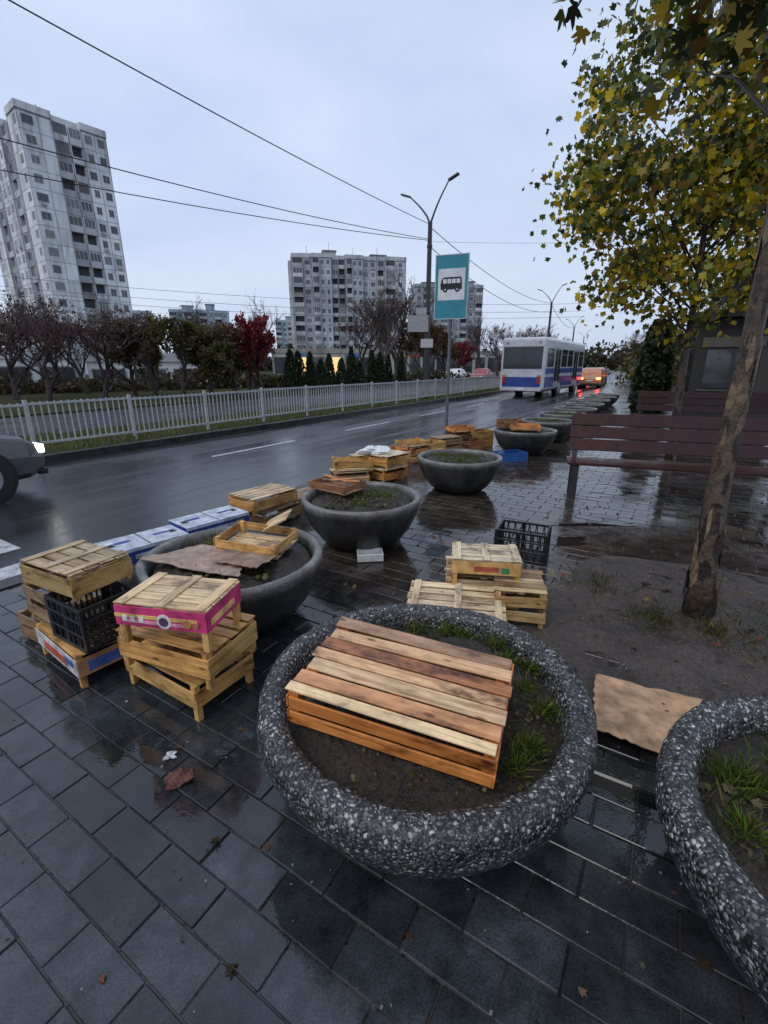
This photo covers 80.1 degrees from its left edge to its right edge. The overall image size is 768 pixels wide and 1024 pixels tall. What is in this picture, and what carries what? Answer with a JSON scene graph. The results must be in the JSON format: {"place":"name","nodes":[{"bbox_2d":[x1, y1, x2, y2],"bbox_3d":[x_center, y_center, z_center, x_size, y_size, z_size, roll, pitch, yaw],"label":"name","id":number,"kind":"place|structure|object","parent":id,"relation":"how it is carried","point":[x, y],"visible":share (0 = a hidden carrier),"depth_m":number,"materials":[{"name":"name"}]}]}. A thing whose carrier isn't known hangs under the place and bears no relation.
{"place":"outdoors","nodes":[
{"label":"outdoors","id":0,"kind":"place"},
{"bbox_2d":[0,348,84,382],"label":"white low building","id":1,"kind":"structure","parent":0,"point":[70,371],"depth_m":34.97,"materials":[{"name":"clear glass"}]},
{"bbox_2d":[0,98,132,374],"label":"apartment tower","id":2,"kind":"structure","parent":0,"point":[52,232],"depth_m":84.96,"materials":[{"name":"grey concrete"}]},
{"bbox_2d":[102,563,136,583],"bbox_3d":[-1.950,0.396,3.778,0.340,0.144,0.588,14,22,36],"label":"cardboard fruit box","id":3,"kind":"object","parent":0,"point":[125,581],"depth_m":3.53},
{"bbox_2d":[94,525,188,563],"bbox_3d":[-1.950,0.272,3.714,0.340,0.128,0.608,15,23,39],"label":"cardboard fruit box","id":4,"kind":"object","parent":3,"relation":"on","point":[137,546],"visible":0.61,"depth_m":3.65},
{"bbox_2d":[168,302,229,346],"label":"apartment block","id":5,"kind":"structure","parent":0,"point":[210,315],"depth_m":213.77,"materials":[{"name":"grey concrete"}]},
{"bbox_2d":[0,379,496,436],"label":"carriageway road","id":6,"kind":"structure","parent":0,"point":[10,427],"depth_m":17.28,"materials":[{"name":"asphalt"}]},
{"bbox_2d":[0,371,500,417],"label":"park ground","id":7,"kind":"structure","parent":0,"point":[6,399],"depth_m":25.07,"materials":[{"name":"green plant"}]},
{"bbox_2d":[0,305,69,398],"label":"bare tree","id":8,"kind":"object","parent":7,"relation":"on","point":[11,363],"visible":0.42,"depth_m":23.48,"materials":[{"name":"brown plant"}]},
{"bbox_2d":[0,290,90,400],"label":"bare tree","id":9,"kind":"object","parent":7,"relation":"on","point":[55,348],"visible":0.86,"depth_m":21.27,"materials":[{"name":"brown plant"}]},
{"bbox_2d":[0,290,95,391],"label":"bare tree","id":10,"kind":"object","parent":7,"relation":"on","point":[58,380],"visible":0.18,"depth_m":27.70,"materials":[{"name":"brown plant"}]},
{"bbox_2d":[5,294,101,393],"bbox_3d":[-18.990,-9.618,26.342,4.808,5.615,3.781,2,18,8],"label":"bare tree","id":11,"kind":"object","parent":7,"relation":"on","point":[82,379],"visible":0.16,"depth_m":27.06,"materials":[{"name":"brown plant"}]},
{"bbox_2d":[69,306,145,394],"bbox_3d":[-14.662,-9.100,25.990,4.821,4.854,4.806,15,23,39],"label":"bare tree","id":12,"kind":"object","parent":7,"relation":"on","point":[131,381],"visible":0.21,"depth_m":25.62,"materials":[{"name":"brown plant"}]},
{"bbox_2d":[52,302,167,398],"bbox_3d":[-13.240,-7.989,22.910,5.597,4.626,5.768,11,21,31],"label":"bare tree","id":13,"kind":"object","parent":7,"relation":"on","point":[91,332],"visible":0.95,"depth_m":21.68,"materials":[{"name":"brown plant"}]},
{"bbox_2d":[0,366,255,394],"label":"hedge","id":14,"kind":"object","parent":7,"relation":"on","point":[94,385],"visible":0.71,"depth_m":30.21,"materials":[{"name":"green plant"}]},
{"bbox_2d":[98,310,166,396],"bbox_3d":[-13.714,-8.701,25.392,3.466,4.427,4.432,-8,19,-23],"label":"shrubby tree","id":15,"kind":"object","parent":7,"relation":"on","point":[152,368],"visible":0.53,"depth_m":25.31,"materials":[{"name":"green plant"}]},
{"bbox_2d":[83,353,244,385],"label":"white low building","id":16,"kind":"structure","parent":7,"relation":"on","point":[171,362],"depth_m":37.56,"materials":[{"name":"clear glass"}]},
{"bbox_2d":[139,310,240,398],"bbox_3d":[-9.798,-8.042,23.679,4.604,4.216,3.601,0,18,0],"label":"shrubby tree","id":17,"kind":"object","parent":7,"relation":"on","point":[207,360],"visible":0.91,"depth_m":22.79,"materials":[{"name":"green plant"}]},
{"bbox_2d":[169,321,248,397],"bbox_3d":[-9.564,-8.212,24.900,3.241,3.794,4.144,11,21,31],"label":"shrubby tree","id":18,"kind":"object","parent":7,"relation":"on","point":[212,334],"visible":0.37,"depth_m":24.63,"materials":[{"name":"green plant"}]},
{"bbox_2d":[181,321,243,395],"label":"shrubby tree","id":19,"kind":"object","parent":7,"relation":"on","point":[225,334],"visible":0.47,"depth_m":24.68,"materials":[{"name":"green plant"}]},
{"bbox_2d":[218,310,277,394],"bbox_3d":[-7.536,-8.989,26.055,3.552,4.596,2.718,5,19,16],"label":"red leaved tree","id":20,"kind":"object","parent":7,"relation":"on","point":[262,342],"visible":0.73,"depth_m":25.53,"materials":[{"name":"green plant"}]},
{"bbox_2d":[282,348,299,391],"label":"thuja tree","id":21,"kind":"object","parent":7,"relation":"on","point":[290,365],"visible":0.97,"depth_m":29.69,"materials":[{"name":"green plant"}]},
{"bbox_2d":[305,351,317,390],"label":"thuja tree","id":22,"kind":"object","parent":7,"relation":"on","point":[310,367],"visible":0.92,"depth_m":31.05,"materials":[{"name":"green plant"}]},
{"bbox_2d":[288,243,406,350],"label":"apartment block","id":23,"kind":"structure","parent":7,"relation":"on","point":[317,279],"depth_m":146.01,"materials":[{"name":"grey concrete"}]},
{"bbox_2d":[197,369,499,388],"bbox_3d":[-1.125,-11.757,40.003,30.140,1.563,6.909,-7,19,-21],"label":"hedge","id":24,"kind":"object","parent":7,"relation":"on","point":[270,381],"visible":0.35,"depth_m":37.82,"materials":[{"name":"green plant"}]},
{"bbox_2d":[347,346,357,388],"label":"thuja tree","id":25,"kind":"object","parent":7,"relation":"on","point":[351,372],"visible":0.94,"depth_m":33.70,"materials":[{"name":"green plant"}]},
{"bbox_2d":[335,306,397,374],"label":"bare tree","id":26,"kind":"object","parent":7,"relation":"on","point":[355,329],"visible":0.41,"depth_m":53.37,"materials":[{"name":"brown plant"}]},
{"bbox_2d":[366,349,378,386],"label":"thuja tree","id":27,"kind":"object","parent":7,"relation":"on","point":[372,370],"visible":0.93,"depth_m":35.05,"materials":[{"name":"green plant"}]},
{"bbox_2d":[345,277,415,374],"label":"bare tree","id":28,"kind":"object","parent":7,"relation":"on","point":[385,339],"visible":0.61,"depth_m":49.06,"materials":[{"name":"brown plant"}]},
{"bbox_2d":[345,264,433,363],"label":"bare tree","id":29,"kind":"object","parent":7,"relation":"on","point":[406,305],"visible":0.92,"depth_m":47.05,"materials":[{"name":"brown plant"}]},
{"bbox_2d":[395,318,443,371],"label":"shrubby tree","id":30,"kind":"object","parent":7,"relation":"on","point":[435,331],"visible":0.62,"depth_m":47.96,"materials":[{"name":"brown plant"}]},
{"bbox_2d":[409,281,483,350],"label":"apartment block","id":31,"kind":"structure","parent":7,"relation":"on","point":[475,294],"depth_m":180.81,"materials":[{"name":"grey concrete"}]},
{"bbox_2d":[451,340,476,368],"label":"red leaved tree","id":32,"kind":"object","parent":7,"relation":"on","point":[464,347],"visible":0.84,"depth_m":64.02,"materials":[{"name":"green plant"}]},
{"bbox_2d":[462,309,491,367],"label":"bare tree","id":33,"kind":"object","parent":7,"relation":"on","point":[477,336],"visible":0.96,"depth_m":67.77,"materials":[{"name":"brown plant"}]},
{"bbox_2d":[480,323,517,375],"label":"bare tree","id":34,"kind":"object","parent":7,"relation":"on","point":[496,348],"visible":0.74,"depth_m":76.57,"materials":[{"name":"brown plant"}]},
{"bbox_2d":[14,384,499,453],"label":"median grass verge","id":35,"kind":"structure","parent":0,"point":[105,441],"depth_m":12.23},
{"bbox_2d":[0,375,499,443],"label":"metal fence","id":36,"kind":"object","parent":35,"relation":"on","point":[437,386],"visible":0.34,"depth_m":12.54,"materials":[{"name":"metal"}]},
{"bbox_2d":[401,172,459,398],"bbox_3d":[2.043,-10.406,22.027,2.867,9.595,0.400,10,21,30],"label":"street lamp","id":37,"kind":"object","parent":35,"relation":"on","point":[428,307],"visible":0.94,"depth_m":21.70,"materials":[{"name":"metal"}]},
{"bbox_2d":[0,138,426,238],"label":"overhead wire","id":38,"kind":"object","parent":37,"relation":"attached to","point":[187,186],"visible":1,"depth_m":12.83,"materials":[{"name":"metal"}]},
{"bbox_2d":[0,169,427,240],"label":"overhead wire","id":39,"kind":"object","parent":37,"relation":"attached to","point":[192,205],"visible":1,"depth_m":14.17,"materials":[{"name":"metal"}]},
{"bbox_2d":[8,0,428,223],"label":"overhead wire","id":40,"kind":"object","parent":37,"relation":"attached to","point":[187,98],"visible":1,"depth_m":10.34,"materials":[{"name":"metal"}]},
{"bbox_2d":[408,308,432,347],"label":"notice boards","id":41,"kind":"object","parent":37,"relation":"attached to","point":[418,322],"visible":1,"depth_m":22.22,"materials":[{"name":"metal"}]},
{"bbox_2d":[275,312,291,347],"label":"apartment block","id":42,"kind":"structure","parent":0,"point":[283,334],"depth_m":258.87,"materials":[{"name":"white concrete"}]},
{"bbox_2d":[0,369,609,568],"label":"road","id":43,"kind":"structure","parent":0,"point":[96,499],"depth_m":7.80,"materials":[{"name":"asphalt"}]},
{"bbox_2d":[0,434,48,503],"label":"hatchback car","id":44,"kind":"object","parent":43,"relation":"on","point":[20,458],"visible":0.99,"depth_m":6.09,"materials":[{"name":"paint"}]},
{"bbox_2d":[0,394,527,579],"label":"road markings","id":45,"kind":"object","parent":43,"relation":"on","point":[9,571],"visible":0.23,"depth_m":4.51,"materials":[{"name":"paint"}]},
{"bbox_2d":[500,337,584,395],"bbox_3d":[10.372,-9.259,29.272,2.570,3.386,10.199,11,21,32],"label":"city bus","id":46,"kind":"object","parent":43,"relation":"on","point":[540,364],"visible":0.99,"depth_m":25.63,"materials":[{"name":"paint"}]},
{"bbox_2d":[577,368,606,388],"bbox_3d":[16.871,-10.858,37.048,2.120,1.620,4.405,9,20,27],"label":"passing car","id":47,"kind":"object","parent":43,"relation":"on","point":[593,377],"visible":0.84,"depth_m":35.45,"materials":[{"name":"paint"}]},
{"bbox_2d":[271,348,378,375],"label":"shop building","id":48,"kind":"structure","parent":0,"point":[278,359],"depth_m":73.13,"materials":[{"name":"grey glass"}]},
{"bbox_2d":[0,370,655,803],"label":"kerb","id":49,"kind":"structure","parent":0,"point":[638,784],"depth_m":1.83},
{"bbox_2d":[0,370,767,1023],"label":"pavement","id":50,"kind":"structure","parent":0,"point":[622,404],"depth_m":1.49,"materials":[{"name":"concrete"}]},
{"bbox_2d":[0,441,767,1023],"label":"paving slabs","id":51,"kind":"structure","parent":50,"relation":"on","point":[42,913],"depth_m":1.51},
{"bbox_2d":[16,606,110,658],"bbox_3d":[-1.920,0.680,2.813,0.508,0.186,0.340,9,20,27],"label":"wooden crate","id":52,"kind":"object","parent":51,"relation":"on","point":[27,625],"visible":0.2,"depth_m":2.74,"materials":[{"name":"brown wood"}]},
{"bbox_2d":[35,608,123,687],"bbox_3d":[-1.675,0.739,2.612,0.547,0.200,0.348,13,22,34],"label":"printed fruit box","id":53,"kind":"object","parent":51,"relation":"on","point":[80,667],"visible":0.46,"depth_m":2.42,"materials":[{"name":"cardboard"}]},
{"bbox_2d":[21,566,111,629],"bbox_3d":[-1.831,0.482,2.677,0.302,0.246,0.340,10,20,29],"label":"wooden crate","id":54,"kind":"object","parent":53,"relation":"on","point":[35,601],"visible":0.34,"depth_m":2.58,"materials":[{"name":"brown wood"}]},
{"bbox_2d":[19,540,133,601],"bbox_3d":[-1.682,0.308,2.511,0.472,0.154,0.330,9,20,25],"label":"wooden crate","id":55,"kind":"object","parent":54,"relation":"on","point":[35,569],"visible":1,"depth_m":2.43,"materials":[{"name":"brown wood"}]},
{"bbox_2d":[43,581,134,653],"bbox_3d":[-1.576,0.542,2.490,0.354,0.246,0.300,10,20,29],"label":"plastic crate","id":56,"kind":"object","parent":53,"relation":"on","point":[67,628],"visible":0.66,"depth_m":2.39,"materials":[{"name":"plastic"}]},
{"bbox_2d":[164,767,194,789],"bbox_3d":[-0.820,1.067,1.835,0.116,0.039,0.082,-11,21,-30],"label":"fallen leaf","id":57,"kind":"object","parent":51,"relation":"on","point":[180,777],"visible":1,"depth_m":1.83,"materials":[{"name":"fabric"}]},
{"bbox_2d":[125,632,253,721],"bbox_3d":[-1.011,0.802,2.389,0.569,0.211,0.360,10,20,29],"label":"wooden crate","id":58,"kind":"object","parent":51,"relation":"on","point":[196,698],"visible":0.52,"depth_m":2.24,"materials":[{"name":"brown wood"}]},
{"bbox_2d":[115,607,257,690],"bbox_3d":[-0.953,0.630,2.251,0.555,0.200,0.351,7,19,20],"label":"wooden crate","id":59,"kind":"object","parent":58,"relation":"on","point":[208,667],"visible":0.66,"depth_m":2.12,"materials":[{"name":"brown wood"}]},
{"bbox_2d":[113,572,241,652],"bbox_3d":[-0.941,0.458,2.126,0.450,0.212,0.313,3,18,10],"label":"printed fruit box","id":60,"kind":"object","parent":59,"relation":"on","point":[213,602],"visible":1,"depth_m":2.02,"materials":[{"name":"brown wood"}]},
{"bbox_2d":[168,505,248,532],"bbox_3d":[-1.596,0.094,4.203,0.340,0.128,0.608,15,23,38],"label":"cardboard fruit box","id":61,"kind":"object","parent":51,"relation":"on","point":[225,516],"visible":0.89,"depth_m":4.13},
{"bbox_2d":[134,525,322,639],"bbox_3d":[-0.962,0.468,2.972,1.133,0.499,1.165,0,18,0],"label":"concrete planter","id":62,"kind":"object","parent":51,"relation":"on","point":[274,593],"visible":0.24,"depth_m":2.73,"materials":[{"name":"concrete"}]},
{"bbox_2d":[139,544,242,576],"bbox_3d":[-1.111,0.280,2.845,0.718,0.021,0.356,6,19,17],"label":"cardboard sheet","id":63,"kind":"object","parent":62,"relation":"on","point":[200,556],"visible":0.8,"depth_m":2.80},
{"bbox_2d":[213,540,293,568],"bbox_3d":[-0.795,0.253,2.867,0.323,0.026,0.439,8,19,22],"label":"cardboard sheet","id":64,"kind":"object","parent":62,"relation":"on","point":[250,559],"visible":0.67,"depth_m":2.77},
{"bbox_2d":[213,520,297,559],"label":"wooden crate","id":65,"kind":"object","parent":62,"relation":"on","point":[242,541],"visible":0.89,"depth_m":3.06,"materials":[{"name":"brown wood"}]},
{"bbox_2d":[249,501,302,523],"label":"wooden crate","id":66,"kind":"object","parent":51,"relation":"on","point":[295,511],"visible":0.39,"depth_m":4.74,"materials":[{"name":"brown wood"}]},
{"bbox_2d":[228,483,296,515],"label":"wooden crate","id":67,"kind":"object","parent":66,"relation":"on","point":[241,498],"visible":0.98,"depth_m":4.66,"materials":[{"name":"brown wood"}]},
{"bbox_2d":[330,468,368,482],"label":"wooden crate","id":68,"kind":"object","parent":51,"relation":"on","point":[358,473],"visible":0.51,"depth_m":6.37,"materials":[{"name":"brown wood"}]},
{"bbox_2d":[331,455,373,472],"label":"wooden crate","id":69,"kind":"object","parent":68,"relation":"on","point":[355,463],"visible":1,"depth_m":6.34,"materials":[{"name":"brown wood"}]},
{"bbox_2d":[301,481,420,551],"bbox_3d":[-0.210,0.042,4.296,1.112,0.503,1.120,0,18,0],"label":"concrete planter","id":70,"kind":"object","parent":51,"relation":"on","point":[374,515],"visible":0.88,"depth_m":3.96,"materials":[{"name":"concrete"}]},
{"bbox_2d":[308,475,365,495],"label":"wooden crate","id":71,"kind":"object","parent":70,"relation":"on","point":[341,489],"visible":0.92,"depth_m":4.36,"materials":[{"name":"brown wood"}]},
{"bbox_2d":[357,548,383,561],"bbox_3d":[-0.120,0.370,3.940,0.222,0.068,0.152,-2,18,-6],"label":"polystyrene tray","id":72,"kind":"object","parent":51,"relation":"on","point":[373,555],"visible":1,"depth_m":3.88,"materials":[{"name":"plastic"}]},
{"bbox_2d":[368,464,407,481],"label":"wooden crate","id":73,"kind":"object","parent":51,"relation":"on","point":[393,472],"visible":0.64,"depth_m":6.60,"materials":[{"name":"brown wood"}]},
{"bbox_2d":[368,449,410,468],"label":"wooden crate","id":74,"kind":"object","parent":73,"relation":"on","point":[391,457],"visible":0.89,"depth_m":6.60,"materials":[{"name":"brown wood"}]},
{"bbox_2d":[256,604,597,878],"bbox_3d":[0.154,0.859,1.820,1.255,0.459,1.254,0,18,0],"label":"concrete planter","id":75,"kind":"object","parent":51,"relation":"on","point":[382,811],"visible":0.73,"depth_m":1.41,"materials":[{"name":"concrete"}]},
{"bbox_2d":[285,617,513,789],"bbox_3d":[0.077,0.642,1.653,0.723,0.154,0.455,9,23,19],"label":"wooden crate","id":76,"kind":"object","parent":75,"relation":"on","point":[410,655],"visible":1,"depth_m":1.54,"materials":[{"name":"brown wood"}]},
{"bbox_2d":[429,434,462,448],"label":"wooden crate","id":77,"kind":"object","parent":51,"relation":"on","point":[452,440],"visible":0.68,"depth_m":8.74,"materials":[{"name":"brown wood"}]},
{"bbox_2d":[407,579,506,621],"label":"wooden crate","id":78,"kind":"object","parent":51,"relation":"on","point":[457,594],"visible":0.49,"depth_m":2.94,"materials":[{"name":"brown wood"}]},
{"bbox_2d":[417,449,502,494],"bbox_3d":[1.005,-0.543,6.126,1.125,0.502,1.134,0,18,0],"label":"concrete planter","id":79,"kind":"object","parent":51,"relation":"on","point":[460,471],"visible":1,"depth_m":5.80,"materials":[{"name":"concrete"}]},
{"bbox_2d":[465,428,493,445],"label":"wooden crate","id":80,"kind":"object","parent":51,"relation":"on","point":[486,435],"visible":0.54,"depth_m":9.39,"materials":[{"name":"brown wood"}]},
{"bbox_2d":[444,556,522,610],"bbox_3d":[0.688,0.504,3.243,0.523,0.260,0.340,3,18,8],"label":"wooden crate","id":81,"kind":"object","parent":51,"relation":"on","point":[475,579],"visible":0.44,"depth_m":3.08,"materials":[{"name":"brown wood"}]},
{"bbox_2d":[452,541,522,587],"bbox_3d":[0.689,0.363,3.135,0.450,0.207,0.309,3,18,8],"label":"printed fruit box","id":82,"kind":"object","parent":81,"relation":"on","point":[491,553],"visible":0.95,"depth_m":3.00,"materials":[{"name":"brown wood"}]},
{"bbox_2d":[493,449,527,461],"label":"blue plastic crate","id":83,"kind":"object","parent":51,"relation":"on","point":[510,457],"visible":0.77,"depth_m":8.04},
{"bbox_2d":[494,519,551,565],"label":"plastic crate","id":84,"kind":"object","parent":51,"relation":"on","point":[499,537],"visible":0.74,"depth_m":3.93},
{"bbox_2d":[494,427,557,455],"bbox_3d":[2.659,-1.358,8.672,1.154,0.502,1.154,0,18,0],"label":"concrete planter","id":85,"kind":"object","parent":51,"relation":"on","point":[532,443],"visible":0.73,"depth_m":8.27,"materials":[{"name":"concrete"}]},
{"bbox_2d":[507,556,767,706],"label":"mud bed","id":86,"kind":"object","parent":51,"relation":"on","point":[565,622],"visible":0.66,"depth_m":2.83,"materials":[{"name":"soil"}]},
{"bbox_2d":[492,569,547,628],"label":"wooden crate","id":87,"kind":"object","parent":86,"relation":"on","point":[531,585],"visible":0.65,"depth_m":2.88,"materials":[{"name":"brown wood"}]},
{"bbox_2d":[593,673,702,752],"bbox_3d":[1.211,0.934,2.153,0.460,0.017,0.509,13,22,34],"label":"cardboard sheet","id":88,"kind":"object","parent":86,"relation":"on","point":[637,714],"visible":0.81,"depth_m":2.15,"materials":[{"name":"cardboard"}]},
{"bbox_2d":[551,0,767,619],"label":"plane tree","id":89,"kind":"object","parent":86,"relation":"on","point":[732,17],"visible":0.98,"depth_m":2.76,"materials":[{"name":"brown plant"}]},
{"bbox_2d":[558,562,767,695],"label":"sparse weeds","id":90,"kind":"object","parent":86,"relation":"on","point":[658,619],"visible":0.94,"depth_m":2.90,"materials":[{"name":"green plant"}]},
{"bbox_2d":[566,412,767,498],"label":"park bench","id":91,"kind":"object","parent":51,"relation":"on","point":[576,442],"visible":1,"depth_m":5.65,"materials":[{"name":"paint"}]},
{"bbox_2d":[655,696,767,1009],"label":"concrete planter","id":92,"kind":"object","parent":51,"relation":"on","point":[711,785],"visible":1,"depth_m":1.26,"materials":[{"name":"concrete"}]},
{"bbox_2d":[18,426,767,997],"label":"fallen leaves","id":93,"kind":"object","parent":50,"relation":"on","point":[582,990],"visible":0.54,"depth_m":2.69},
{"bbox_2d":[434,252,469,434],"bbox_3d":[1.335,-3.227,9.362,0.660,3.640,0.140,6,19,19],"label":"bus stop sign","id":94,"kind":"object","parent":50,"relation":"on","point":[451,285],"visible":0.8,"depth_m":8.95,"materials":[{"name":"metal"}]},
{"bbox_2d":[522,417,574,442],"bbox_3d":[3.622,-1.832,10.154,1.155,0.502,1.154,0,18,0],"label":"concrete planter","id":95,"kind":"object","parent":50,"relation":"on","point":[562,426],"visible":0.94,"depth_m":9.78,"materials":[{"name":"concrete"}]},
{"bbox_2d":[602,346,681,384],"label":"hedge","id":96,"kind":"object","parent":50,"relation":"on","point":[676,365],"visible":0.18,"depth_m":40.93,"materials":[{"name":"green plant"}]},
{"bbox_2d":[522,0,767,459],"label":"plane tree","id":97,"kind":"object","parent":50,"relation":"on","point":[718,156],"visible":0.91,"depth_m":6.50,"materials":[{"name":"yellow plant"}]},
{"bbox_2d":[627,318,665,414],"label":"thuja tree","id":98,"kind":"object","parent":50,"relation":"on","point":[649,367],"visible":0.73,"depth_m":14.42,"materials":[{"name":"green plant"}]},
{"bbox_2d":[643,318,672,413],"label":"thuja tree","id":99,"kind":"object","parent":50,"relation":"on","point":[667,359],"visible":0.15,"depth_m":15.08,"materials":[{"name":"green plant"}]},
{"bbox_2d":[635,390,767,427],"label":"park bench","id":100,"kind":"object","parent":50,"relation":"on","point":[713,402],"visible":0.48,"depth_m":10.85,"materials":[{"name":"paint"}]},
{"bbox_2d":[672,232,755,310],"bbox_3d":[13.149,-6.747,16.519,5.563,6.043,5.467,0,18,0],"label":"plane tree","id":101,"kind":"object","parent":50,"relation":"on","point":[710,302],"visible":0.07,"depth_m":16.43,"materials":[{"name":"green plant"}]},
{"bbox_2d":[676,113,767,333],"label":"plane tree","id":102,"kind":"object","parent":50,"relation":"on","point":[738,275],"visible":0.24,"depth_m":9.50,"materials":[{"name":"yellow plant"}]},
{"bbox_2d":[681,310,767,417],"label":"kiosk","id":103,"kind":"object","parent":50,"relation":"on","point":[710,367],"visible":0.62,"depth_m":13.34,"materials":[{"name":"grey metal"}]},
{"bbox_2d":[0,0,767,357],"label":"sky","id":104,"kind":"structure","parent":0,"point":[389,99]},
{"bbox_2d":[384,350,499,374],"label":"shop building","id":105,"kind":"structure","parent":0,"point":[485,362],"depth_m":90.87,"materials":[{"name":"white glass"}]},
{"label":"ground","id":106,"kind":"structure","parent":0,"visible":0},
{"bbox_2d":[44,390,505,463],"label":"median kerb","id":107,"kind":"structure","parent":106,"relation":"on","point":[75,454],"depth_m":11.50,"materials":[{"name":"concrete"}]},
{"bbox_2d":[583,339,640,369],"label":"distant trees","id":108,"kind":"object","parent":106,"relation":"on","point":[599,358],"visible":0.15,"depth_m":184.35,"materials":[{"name":"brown plant"}]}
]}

